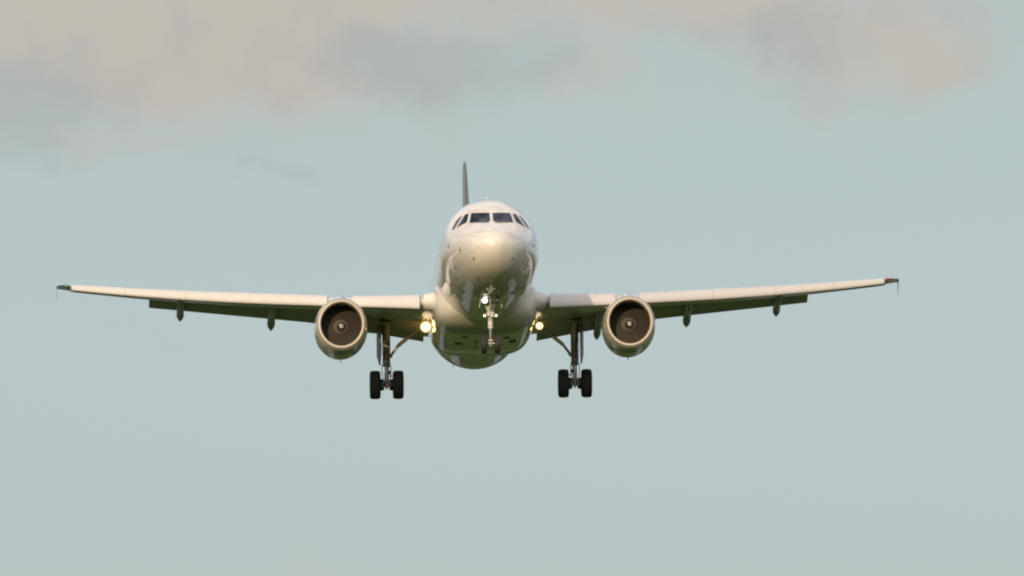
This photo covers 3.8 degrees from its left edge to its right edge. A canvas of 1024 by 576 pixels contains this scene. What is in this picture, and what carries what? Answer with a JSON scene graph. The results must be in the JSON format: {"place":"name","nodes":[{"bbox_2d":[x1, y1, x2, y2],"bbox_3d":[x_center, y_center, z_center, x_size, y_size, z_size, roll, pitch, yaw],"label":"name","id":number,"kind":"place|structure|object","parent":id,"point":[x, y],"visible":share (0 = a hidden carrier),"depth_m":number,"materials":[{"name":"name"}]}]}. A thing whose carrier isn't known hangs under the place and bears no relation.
{"place":"outdoors","nodes":[
{"label":"outdoors","id":0,"kind":"place"},
{"bbox_2d":[56,161,898,398],"bbox_3d":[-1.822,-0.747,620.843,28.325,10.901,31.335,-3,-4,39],"label":"airplane","id":1,"kind":"object","parent":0,"point":[483,304],"visible":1,"depth_m":612.25,"materials":[{"name":"white paint"}]},
{"bbox_2d":[0,0,1023,575],"label":"sky","id":2,"kind":"structure","parent":0,"point":[306,147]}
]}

